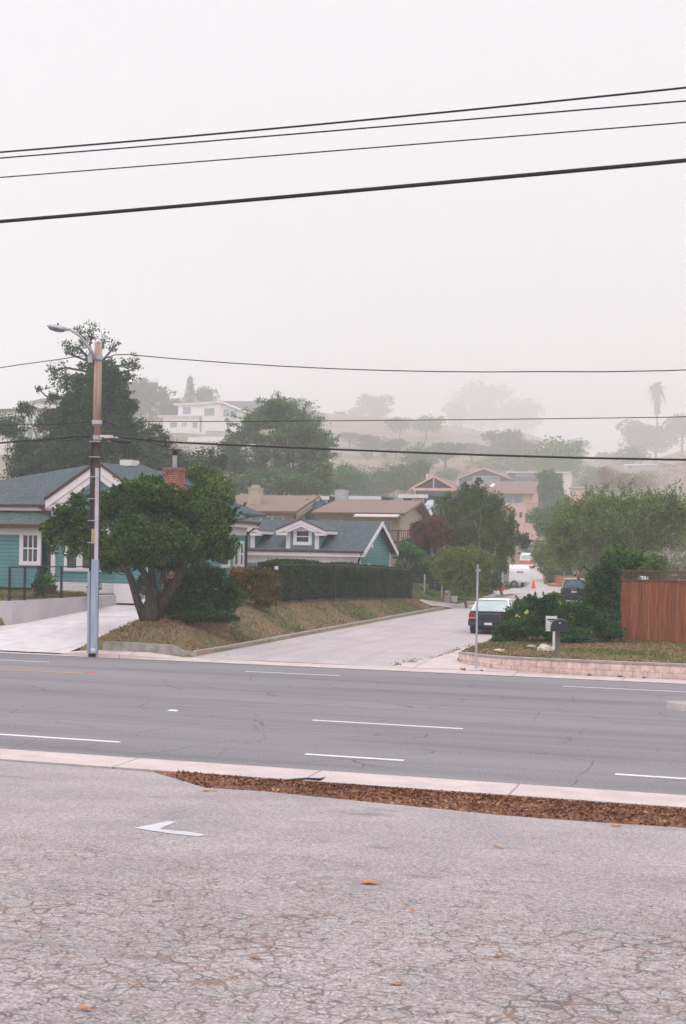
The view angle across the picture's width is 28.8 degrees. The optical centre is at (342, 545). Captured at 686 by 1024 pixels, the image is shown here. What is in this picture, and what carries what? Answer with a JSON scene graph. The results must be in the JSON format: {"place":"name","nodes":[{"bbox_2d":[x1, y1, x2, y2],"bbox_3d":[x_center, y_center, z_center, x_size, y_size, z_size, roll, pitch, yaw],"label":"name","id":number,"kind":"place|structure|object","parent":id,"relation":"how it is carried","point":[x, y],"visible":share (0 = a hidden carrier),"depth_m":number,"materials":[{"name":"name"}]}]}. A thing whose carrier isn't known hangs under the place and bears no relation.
{"place":"outdoors","nodes":[
{"label":"outdoors","id":0,"kind":"place"},
{"bbox_2d":[0,602,158,652],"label":"driveway","id":1,"kind":"structure","parent":0,"point":[64,633],"depth_m":47.53,"materials":[{"name":"concrete"}]},
{"bbox_2d":[58,650,178,659],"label":"pavement","id":2,"kind":"structure","parent":0,"point":[116,654],"depth_m":41.78,"materials":[{"name":"concrete"}]},
{"bbox_2d":[0,761,685,1023],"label":"parking lot","id":3,"kind":"structure","parent":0,"point":[110,913],"depth_m":9.10,"materials":[{"name":"grey asphalt"}]},
{"bbox_2d":[135,821,205,835],"bbox_3d":[-1.774,2.803,13.201,0.584,0.096,1.216,1,0,-23],"label":"arrow marking","id":4,"kind":"object","parent":3,"relation":"on","point":[155,827],"visible":1,"depth_m":13.08,"materials":[{"name":"paint"}]},
{"bbox_2d":[0,653,685,794],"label":"road","id":5,"kind":"structure","parent":0,"point":[542,731],"depth_m":27.57,"materials":[{"name":"grey asphalt"}]},
{"bbox_2d":[0,650,685,683],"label":"gutter","id":6,"kind":"object","parent":5,"relation":"on","point":[427,670],"visible":1,"depth_m":39.12,"materials":[{"name":"concrete"}]},
{"bbox_2d":[0,398,685,683],"bbox_3d":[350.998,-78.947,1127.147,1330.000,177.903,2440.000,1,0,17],"label":"ground","id":7,"kind":"structure","parent":0,"point":[411,435],"depth_m":391.35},
{"bbox_2d":[0,408,55,457],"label":"white blue building","id":8,"kind":"structure","parent":7,"relation":"on","point":[30,433],"depth_m":311.20,"materials":[{"name":"beige paint"}]},
{"bbox_2d":[0,401,57,475],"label":"tree","id":9,"kind":"object","parent":7,"relation":"on","point":[12,429],"visible":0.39,"depth_m":111.78,"materials":[{"name":"green plant"}]},
{"bbox_2d":[0,434,58,478],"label":"dark tree","id":10,"kind":"object","parent":7,"relation":"on","point":[35,458],"visible":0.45,"depth_m":103.52,"materials":[{"name":"green plant"}]},
{"bbox_2d":[0,587,85,600],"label":"grass","id":11,"kind":"structure","parent":7,"relation":"on","point":[4,594],"depth_m":52.90,"materials":[{"name":"green plant"}]},
{"bbox_2d":[0,595,122,624],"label":"driveway wall","id":12,"kind":"structure","parent":7,"relation":"on","point":[17,612],"depth_m":50.21,"materials":[{"name":"concrete"}]},
{"bbox_2d":[8,566,114,600],"bbox_3d":[-10.565,1.430,51.813,0.204,1.281,6.644,1,0,29],"label":"metal fence","id":13,"kind":"object","parent":12,"relation":"on","point":[61,580],"visible":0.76,"depth_m":50.56,"materials":[{"name":"black metal"}]},
{"bbox_2d":[47,323,117,656],"bbox_3d":[-8.153,-1.728,41.308,2.324,10.363,0.919,1,0,0],"label":"utility pole","id":14,"kind":"object","parent":7,"relation":"on","point":[95,355],"visible":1,"depth_m":41.46,"materials":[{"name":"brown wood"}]},
{"bbox_2d":[103,354,685,371],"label":"overhead wire","id":15,"kind":"object","parent":14,"relation":"attached to","point":[398,370],"visible":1,"depth_m":39.41,"materials":[{"name":"black metal"}]},
{"bbox_2d":[105,416,685,427],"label":"overhead wire","id":16,"kind":"object","parent":14,"relation":"attached to","point":[392,420],"visible":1,"depth_m":39.49,"materials":[{"name":"black"}]},
{"bbox_2d":[113,436,685,460],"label":"overhead wire","id":17,"kind":"object","parent":14,"relation":"attached to","point":[569,457],"visible":0.98,"depth_m":39.25,"materials":[{"name":"black"}]},
{"bbox_2d":[30,319,157,470],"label":"conifer","id":18,"kind":"object","parent":7,"relation":"on","point":[75,406],"visible":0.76,"depth_m":97.36,"materials":[{"name":"green plant"}]},
{"bbox_2d":[0,449,265,603],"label":"teal house","id":19,"kind":"structure","parent":7,"relation":"on","point":[28,503],"depth_m":55.25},
{"bbox_2d":[19,531,41,565],"bbox_3d":[-12.897,0.108,55.162,0.992,1.409,0.105,1,0,16],"label":"window","id":20,"kind":"structure","parent":19,"relation":"in","point":[30,542],"depth_m":55.16,"materials":[{"name":"white glass"}]},
{"bbox_2d":[64,536,78,570],"bbox_3d":[-11.100,0.140,54.785,0.691,1.805,0.105,1,0,17],"label":"window","id":21,"kind":"structure","parent":19,"relation":"in","point":[75,561],"depth_m":54.80,"materials":[{"name":"white glass"}]},
{"bbox_2d":[126,374,154,418],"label":"hill tree","id":22,"kind":"object","parent":7,"relation":"on","point":[141,390],"visible":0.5,"depth_m":627.68,"materials":[{"name":"grey plant"}]},
{"bbox_2d":[38,471,254,621],"bbox_3d":[-6.842,0.020,46.206,6.796,5.213,4.237,1,0,22],"label":"oak tree","id":23,"kind":"object","parent":7,"relation":"on","point":[149,540],"visible":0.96,"depth_m":45.79,"materials":[{"name":"green plant"}]},
{"bbox_2d":[102,641,196,656],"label":"retaining kerb","id":24,"kind":"structure","parent":7,"relation":"on","point":[168,649],"depth_m":42.25,"materials":[{"name":"concrete"}]},
{"bbox_2d":[135,379,176,427],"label":"hill tree","id":25,"kind":"object","parent":7,"relation":"on","point":[160,397],"visible":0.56,"depth_m":647.45,"materials":[{"name":"grey plant"}]},
{"bbox_2d":[130,412,231,476],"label":"dark tree","id":26,"kind":"object","parent":7,"relation":"on","point":[155,458],"visible":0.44,"depth_m":117.28,"materials":[{"name":"green plant"}]},
{"bbox_2d":[181,376,198,402],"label":"fir tree","id":27,"kind":"object","parent":7,"relation":"on","point":[189,396],"visible":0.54,"depth_m":749.44,"materials":[{"name":"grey plant"}]},
{"bbox_2d":[167,609,239,623],"bbox_3d":[-4.790,2.458,46.348,2.478,0.509,1.339,1,0,-22],"label":"bush","id":28,"kind":"object","parent":7,"relation":"on","point":[193,616],"visible":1,"depth_m":46.08,"materials":[{"name":"green plant"}]},
{"bbox_2d":[158,562,249,615],"bbox_3d":[-5.036,1.614,47.995,3.164,2.166,2.215,1,0,-25],"label":"bush","id":29,"kind":"object","parent":7,"relation":"on","point":[195,589],"visible":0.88,"depth_m":47.79,"materials":[{"name":"green plant"}]},
{"bbox_2d":[157,401,252,453],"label":"white hillside house","id":30,"kind":"structure","parent":7,"relation":"on","point":[211,432],"depth_m":570.04,"materials":[{"name":"paint"}]},
{"bbox_2d":[193,385,219,402],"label":"hill tree","id":31,"kind":"object","parent":7,"relation":"on","point":[202,395],"visible":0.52,"depth_m":767.87,"materials":[{"name":"grey plant"}]},
{"bbox_2d":[185,463,236,505],"bbox_3d":[-6.673,-0.612,62.011,3.426,6.462,1.880,1,0,0],"label":"garden tree","id":32,"kind":"object","parent":7,"relation":"on","point":[194,474],"visible":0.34,"depth_m":61.69,"materials":[{"name":"green plant"}]},
{"bbox_2d":[222,401,263,415],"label":"grey hill house","id":33,"kind":"structure","parent":7,"relation":"on","point":[250,405],"depth_m":713.46,"materials":[{"name":"blue"}]},
{"bbox_2d":[229,565,281,607],"bbox_3d":[-3.472,1.684,53.061,1.908,1.844,1.616,1,0,36],"label":"bush","id":34,"kind":"object","parent":7,"relation":"on","point":[264,590],"visible":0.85,"depth_m":52.78,"materials":[{"name":"brown plant"}]},
{"bbox_2d":[75,586,463,650],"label":"dry grass","id":35,"kind":"structure","parent":7,"relation":"on","point":[246,603],"depth_m":52.20,"materials":[{"name":"brown plant"}]},
{"bbox_2d":[228,485,323,519],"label":"tan house","id":36,"kind":"structure","parent":7,"relation":"on","point":[282,507],"depth_m":110.99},
{"bbox_2d":[217,391,350,495],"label":"pine tree","id":37,"kind":"object","parent":7,"relation":"on","point":[296,428],"visible":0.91,"depth_m":168.36,"materials":[{"name":"green plant"}]},
{"bbox_2d":[247,519,398,587],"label":"teal garage","id":38,"kind":"structure","parent":7,"relation":"on","point":[360,542],"depth_m":73.96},
{"bbox_2d":[257,558,412,601],"bbox_3d":[0.316,1.826,67.127,1.453,2.511,23.408,1,0,16],"label":"clipped hedge","id":39,"kind":"object","parent":7,"relation":"on","point":[355,577],"visible":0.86,"depth_m":63.38,"materials":[{"name":"green plant"}]},
{"bbox_2d":[0,396,685,579],"bbox_3d":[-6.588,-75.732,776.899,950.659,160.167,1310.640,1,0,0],"label":"hillside scrub","id":40,"kind":"object","parent":7,"relation":"on","point":[679,567],"visible":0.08,"depth_m":378.86,"materials":[{"name":"green plant"}]},
{"bbox_2d":[275,563,410,606],"bbox_3d":[0.556,1.952,65.829,0.140,2.341,23.269,1,0,17],"label":"wire fence","id":41,"kind":"object","parent":7,"relation":"on","point":[334,590],"visible":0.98,"depth_m":64.43,"materials":[{"name":"black metal"}]},
{"bbox_2d":[228,586,462,642],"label":"grass","id":42,"kind":"structure","parent":7,"relation":"on","point":[359,609],"depth_m":64.69,"materials":[{"name":"plant"}]},
{"bbox_2d":[320,460,374,495],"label":"tree","id":43,"kind":"object","parent":7,"relation":"on","point":[355,479],"visible":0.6,"depth_m":268.58,"materials":[{"name":"green plant"}]},
{"bbox_2d":[310,500,430,566],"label":"brown roofed house","id":44,"kind":"structure","parent":7,"relation":"on","point":[396,517],"depth_m":105.23,"materials":[{"name":"beige"}]},
{"bbox_2d":[354,434,389,456],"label":"hill tree","id":45,"kind":"object","parent":7,"relation":"on","point":[369,441],"visible":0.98,"depth_m":669.56,"materials":[{"name":"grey plant"}]},
{"bbox_2d":[354,393,394,416],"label":"hill tree","id":46,"kind":"object","parent":7,"relation":"on","point":[374,400],"visible":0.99,"depth_m":1480.73,"materials":[{"name":"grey plant"}]},
{"bbox_2d":[334,459,422,496],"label":"tree","id":47,"kind":"object","parent":7,"relation":"on","point":[395,478],"visible":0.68,"depth_m":296.71,"materials":[{"name":"green plant"}]},
{"bbox_2d":[320,490,438,503],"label":"flat roofed house","id":48,"kind":"structure","parent":7,"relation":"on","point":[344,495],"depth_m":127.87,"materials":[{"name":"brown"}]},
{"bbox_2d":[380,438,409,459],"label":"hill tree","id":49,"kind":"object","parent":7,"relation":"on","point":[395,444],"visible":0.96,"depth_m":644.99,"materials":[{"name":"grey plant"}]},
{"bbox_2d":[384,416,415,439],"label":"hill tree","id":50,"kind":"object","parent":7,"relation":"on","point":[399,425],"visible":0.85,"depth_m":897.11,"materials":[{"name":"grey plant"}]},
{"bbox_2d":[393,540,426,567],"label":"bush","id":51,"kind":"object","parent":7,"relation":"on","point":[413,553],"visible":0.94,"depth_m":83.78,"materials":[{"name":"green plant"}]},
{"bbox_2d":[399,459,431,486],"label":"tree","id":52,"kind":"object","parent":7,"relation":"on","point":[421,467],"visible":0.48,"depth_m":321.20,"materials":[{"name":"green plant"}]},
{"bbox_2d":[399,441,438,466],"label":"hill tree","id":53,"kind":"object","parent":7,"relation":"on","point":[411,457],"visible":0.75,"depth_m":498.80,"materials":[{"name":"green plant"}]},
{"bbox_2d":[408,414,446,439],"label":"hill tree","id":54,"kind":"object","parent":7,"relation":"on","point":[426,426],"visible":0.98,"depth_m":899.44,"materials":[{"name":"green plant"}]},
{"bbox_2d":[407,514,457,587],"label":"tree","id":55,"kind":"object","parent":7,"relation":"on","point":[432,531],"visible":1,"depth_m":91.68,"materials":[{"name":"red plant"}]},
{"bbox_2d":[409,474,460,505],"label":"timber gable house","id":56,"kind":"structure","parent":7,"relation":"on","point":[436,485],"depth_m":218.68,"materials":[{"name":"wood"}]},
{"bbox_2d":[399,527,472,558],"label":"bush","id":57,"kind":"object","parent":7,"relation":"on","point":[458,541],"visible":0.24,"depth_m":94.55,"materials":[{"name":"green plant"}]},
{"bbox_2d":[412,575,475,600],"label":"metal gate","id":58,"kind":"structure","parent":7,"relation":"on","point":[433,589],"depth_m":86.14,"materials":[{"name":"grey metal"}]},
{"bbox_2d":[393,560,503,594],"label":"bush","id":59,"kind":"object","parent":7,"relation":"on","point":[419,569],"visible":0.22,"depth_m":92.55,"materials":[{"name":"green plant"}]},
{"bbox_2d":[429,441,467,468],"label":"hill tree","id":60,"kind":"object","parent":7,"relation":"on","point":[443,447],"visible":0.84,"depth_m":582.07,"materials":[{"name":"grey plant"}]},
{"bbox_2d":[441,402,467,426],"bbox_3d":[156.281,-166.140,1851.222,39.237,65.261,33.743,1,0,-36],"label":"hill tree","id":61,"kind":"object","parent":7,"relation":"on","point":[456,411],"visible":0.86,"depth_m":1845.33,"materials":[{"name":"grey plant"}]},
{"bbox_2d":[422,543,498,607],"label":"tree","id":62,"kind":"object","parent":7,"relation":"on","point":[455,562],"visible":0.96,"depth_m":79.67,"materials":[{"name":"green plant"}]},
{"bbox_2d":[459,443,493,460],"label":"hill tree","id":63,"kind":"object","parent":7,"relation":"on","point":[472,447],"visible":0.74,"depth_m":736.54,"materials":[{"name":"grey plant"}]},
{"bbox_2d":[430,477,523,572],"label":"birch tree","id":64,"kind":"object","parent":7,"relation":"on","point":[493,529],"visible":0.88,"depth_m":95.59,"materials":[{"name":"green plant"}]},
{"bbox_2d":[475,564,480,668],"bbox_3d":[3.942,2.137,39.420,0.131,3.168,0.960,1,0,0],"label":"street sign","id":65,"kind":"object","parent":7,"relation":"on","point":[478,570],"visible":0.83,"depth_m":39.27,"materials":[{"name":"metal"}]},
{"bbox_2d":[390,640,566,674],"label":"corner ramp","id":66,"kind":"structure","parent":7,"relation":"on","point":[448,661],"depth_m":40.10,"materials":[{"name":"concrete"}]},
{"bbox_2d":[444,377,516,431],"bbox_3d":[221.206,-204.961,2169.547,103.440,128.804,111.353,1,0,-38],"label":"hill tree","id":67,"kind":"object","parent":7,"relation":"on","point":[477,409],"visible":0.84,"depth_m":2152.82,"materials":[{"name":"grey plant"}]},
{"bbox_2d":[457,468,515,485],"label":"dark blue gable house","id":68,"kind":"structure","parent":7,"relation":"on","point":[484,474],"depth_m":354.76,"materials":[{"name":"wood"}]},
{"bbox_2d":[464,481,540,544],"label":"pink house","id":69,"kind":"structure","parent":7,"relation":"on","point":[521,497],"depth_m":270.45,"materials":[{"name":"beige"}]},
{"bbox_2d":[480,428,524,464],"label":"hill tree","id":70,"kind":"object","parent":7,"relation":"on","point":[509,436],"visible":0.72,"depth_m":731.26,"materials":[{"name":"grey plant"}]},
{"bbox_2d":[485,531,531,594],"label":"bush","id":71,"kind":"object","parent":7,"relation":"on","point":[526,541],"visible":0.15,"depth_m":100.83,"materials":[{"name":"green plant"}]},
{"bbox_2d":[499,565,529,587],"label":"camper trailer","id":72,"kind":"object","parent":7,"relation":"on","point":[516,576],"visible":0.7,"depth_m":119.05,"materials":[{"name":"white paint"}]},
{"bbox_2d":[499,396,545,434],"bbox_3d":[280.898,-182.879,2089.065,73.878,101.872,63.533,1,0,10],"label":"hill tree","id":73,"kind":"object","parent":7,"relation":"on","point":[523,412],"visible":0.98,"depth_m":2079.83,"materials":[{"name":"grey plant"}]},
{"bbox_2d":[502,438,546,470],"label":"hill tree","id":74,"kind":"object","parent":7,"relation":"on","point":[514,447],"visible":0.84,"depth_m":707.31,"materials":[{"name":"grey plant"}]},
{"bbox_2d":[464,451,586,473],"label":"tree","id":75,"kind":"object","parent":7,"relation":"on","point":[515,465],"visible":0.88,"depth_m":535.76,"materials":[{"name":"green plant"}]},
{"bbox_2d":[506,469,572,506],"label":"long grey house","id":76,"kind":"structure","parent":7,"relation":"on","point":[530,476],"depth_m":430.50,"materials":[{"name":"metal"}]},
{"bbox_2d":[525,499,566,559],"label":"tree","id":77,"kind":"object","parent":7,"relation":"on","point":[534,515],"visible":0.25,"depth_m":209.26,"materials":[{"name":"green plant"}]},
{"bbox_2d":[532,467,569,508],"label":"tree","id":78,"kind":"object","parent":7,"relation":"on","point":[552,490],"visible":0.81,"depth_m":296.70,"materials":[{"name":"green plant"}]},
{"bbox_2d":[522,435,585,471],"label":"hill tree","id":79,"kind":"object","parent":7,"relation":"on","point":[555,447],"visible":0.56,"depth_m":548.51,"materials":[{"name":"green plant"}]},
{"bbox_2d":[530,540,584,582],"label":"bush","id":80,"kind":"object","parent":7,"relation":"on","point":[546,571],"visible":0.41,"depth_m":125.79,"materials":[{"name":"green plant"}]},
{"bbox_2d":[491,591,625,642],"bbox_3d":[7.399,2.509,45.932,4.785,1.890,2.267,1,0,0],"label":"bush","id":81,"kind":"object","parent":7,"relation":"on","point":[586,622],"visible":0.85,"depth_m":45.79,"materials":[{"name":"green plant"}]},
{"bbox_2d":[550,618,568,657],"bbox_3d":[6.285,2.792,38.891,0.524,1.333,0.734,1,0,8],"label":"mailbox","id":82,"kind":"object","parent":7,"relation":"on","point":[558,625],"visible":0.97,"depth_m":38.57,"materials":[{"name":"grey metal"}]},
{"bbox_2d":[459,652,685,679],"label":"block wall","id":83,"kind":"structure","parent":7,"relation":"on","point":[653,670],"depth_m":38.23,"materials":[{"name":"concrete"}]},
{"bbox_2d":[461,635,685,663],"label":"dry grass","id":84,"kind":"structure","parent":7,"relation":"on","point":[590,647],"depth_m":42.52,"materials":[{"name":"plant"}]},
{"bbox_2d":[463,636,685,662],"bbox_3d":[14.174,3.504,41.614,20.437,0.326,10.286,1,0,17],"label":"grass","id":85,"kind":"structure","parent":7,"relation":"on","point":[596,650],"depth_m":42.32,"materials":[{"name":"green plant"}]},
{"bbox_2d":[536,476,685,573],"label":"olive tree","id":86,"kind":"object","parent":7,"relation":"on","point":[636,522],"visible":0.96,"depth_m":85.42,"materials":[{"name":"green plant"}]},
{"bbox_2d":[574,538,647,626],"bbox_3d":[10.351,1.600,50.425,3.392,3.795,2.261,1,0,-41],"label":"bush","id":87,"kind":"object","parent":7,"relation":"on","point":[602,587],"visible":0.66,"depth_m":49.71,"materials":[{"name":"green plant"}]},
{"bbox_2d":[566,462,673,502],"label":"tree","id":88,"kind":"object","parent":7,"relation":"on","point":[587,480],"visible":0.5,"depth_m":468.86,"materials":[{"name":"green plant"}]},
{"bbox_2d":[593,466,654,496],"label":"tree","id":89,"kind":"object","parent":7,"relation":"on","point":[615,479],"visible":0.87,"depth_m":409.18,"materials":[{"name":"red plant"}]},
{"bbox_2d":[615,418,647,463],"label":"hill tree","id":90,"kind":"object","parent":7,"relation":"on","point":[627,431],"visible":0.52,"depth_m":1205.51,"materials":[{"name":"grey plant"}]},
{"bbox_2d":[610,444,652,463],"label":"hill tree","id":91,"kind":"object","parent":7,"relation":"on","point":[633,452],"visible":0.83,"depth_m":805.05,"materials":[{"name":"grey plant"}]},
{"bbox_2d":[600,545,671,579],"bbox_3d":[13.514,1.839,62.003,3.391,3.717,1.811,1,0,0],"label":"bush","id":92,"kind":"object","parent":7,"relation":"on","point":[653,563],"visible":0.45,"depth_m":61.75,"materials":[{"name":"green plant"}]},
{"bbox_2d":[625,464,656,473],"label":"white house","id":93,"kind":"structure","parent":7,"relation":"on","point":[637,467],"depth_m":771.38,"materials":[{"name":"grey metal"}]},
{"bbox_2d":[620,569,685,641],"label":"cedar fence","id":94,"kind":"object","parent":7,"relation":"on","point":[653,610],"visible":0.99,"depth_m":46.29,"materials":[{"name":"brown wood"}]},
{"bbox_2d":[630,423,681,463],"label":"hill tree","id":95,"kind":"object","parent":7,"relation":"on","point":[655,441],"visible":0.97,"depth_m":1164.52,"materials":[{"name":"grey plant"}]},
{"bbox_2d":[646,382,669,454],"bbox_3d":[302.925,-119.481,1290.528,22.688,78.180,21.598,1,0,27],"label":"palm tree","id":96,"kind":"object","parent":7,"relation":"on","point":[656,389],"visible":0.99,"depth_m":1288.34,"materials":[{"name":"grey plant"}]},
{"bbox_2d":[662,413,685,454],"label":"hill tree","id":97,"kind":"object","parent":7,"relation":"on","point":[678,422],"visible":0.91,"depth_m":1163.93,"materials":[{"name":"grey plant"}]},
{"bbox_2d":[0,749,685,808],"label":"pavement","id":98,"kind":"structure","parent":0,"point":[263,772],"depth_m":19.88,"materials":[{"name":"concrete"}]},
{"bbox_2d":[0,158,685,222],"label":"overhead wire","id":99,"kind":"object","parent":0,"point":[564,171],"visible":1,"depth_m":21.84,"materials":[{"name":"black metal"}]},
{"bbox_2d":[0,87,685,152],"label":"overhead wire","id":100,"kind":"object","parent":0,"point":[522,104],"visible":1,"depth_m":21.86,"materials":[{"name":"black metal"}]},
{"bbox_2d":[0,100,685,158],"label":"overhead wire","id":101,"kind":"object","parent":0,"point":[353,128],"visible":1,"depth_m":21.87,"materials":[{"name":"black metal"}]},
{"bbox_2d":[0,122,685,177],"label":"overhead wire","id":102,"kind":"object","parent":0,"point":[353,149],"visible":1,"depth_m":21.86,"materials":[{"name":"black metal"}]},
{"bbox_2d":[0,0,685,461],"label":"sky","id":103,"kind":"structure","parent":0,"point":[580,271],"materials":[{"name":"white"}]},
{"bbox_2d":[180,583,580,668],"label":"side street","id":104,"kind":"structure","parent":0,"point":[386,643],"depth_m":49.67,"materials":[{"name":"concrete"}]},
{"bbox_2d":[194,601,475,651],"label":"street kerb","id":105,"kind":"structure","parent":104,"relation":"on","point":[286,635],"depth_m":54.89,"materials":[{"name":"concrete"}]},
{"bbox_2d":[468,598,513,632],"bbox_3d":[6.574,2.974,57.635,1.760,1.450,4.600,1,0,14],"label":"parked sedan","id":106,"kind":"object","parent":104,"relation":"on","point":[491,611],"visible":0.52,"depth_m":55.70,"materials":[{"name":"blue paint"}]},
{"bbox_2d":[560,578,585,600],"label":"parked suv","id":107,"kind":"object","parent":104,"relation":"on","point":[569,589],"visible":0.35,"depth_m":89.11,"materials":[{"name":"grey paint"}]},
{"bbox_2d":[154,769,685,827],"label":"mulch bed","id":108,"kind":"object","parent":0,"point":[608,820],"visible":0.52,"depth_m":17.12,"materials":[{"name":"brown wood"}]},
{"bbox_2d":[511,567,543,588],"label":"driveway","id":109,"kind":"structure","parent":0,"point":[536,576],"depth_m":129.21,"materials":[{"name":"beige concrete"}]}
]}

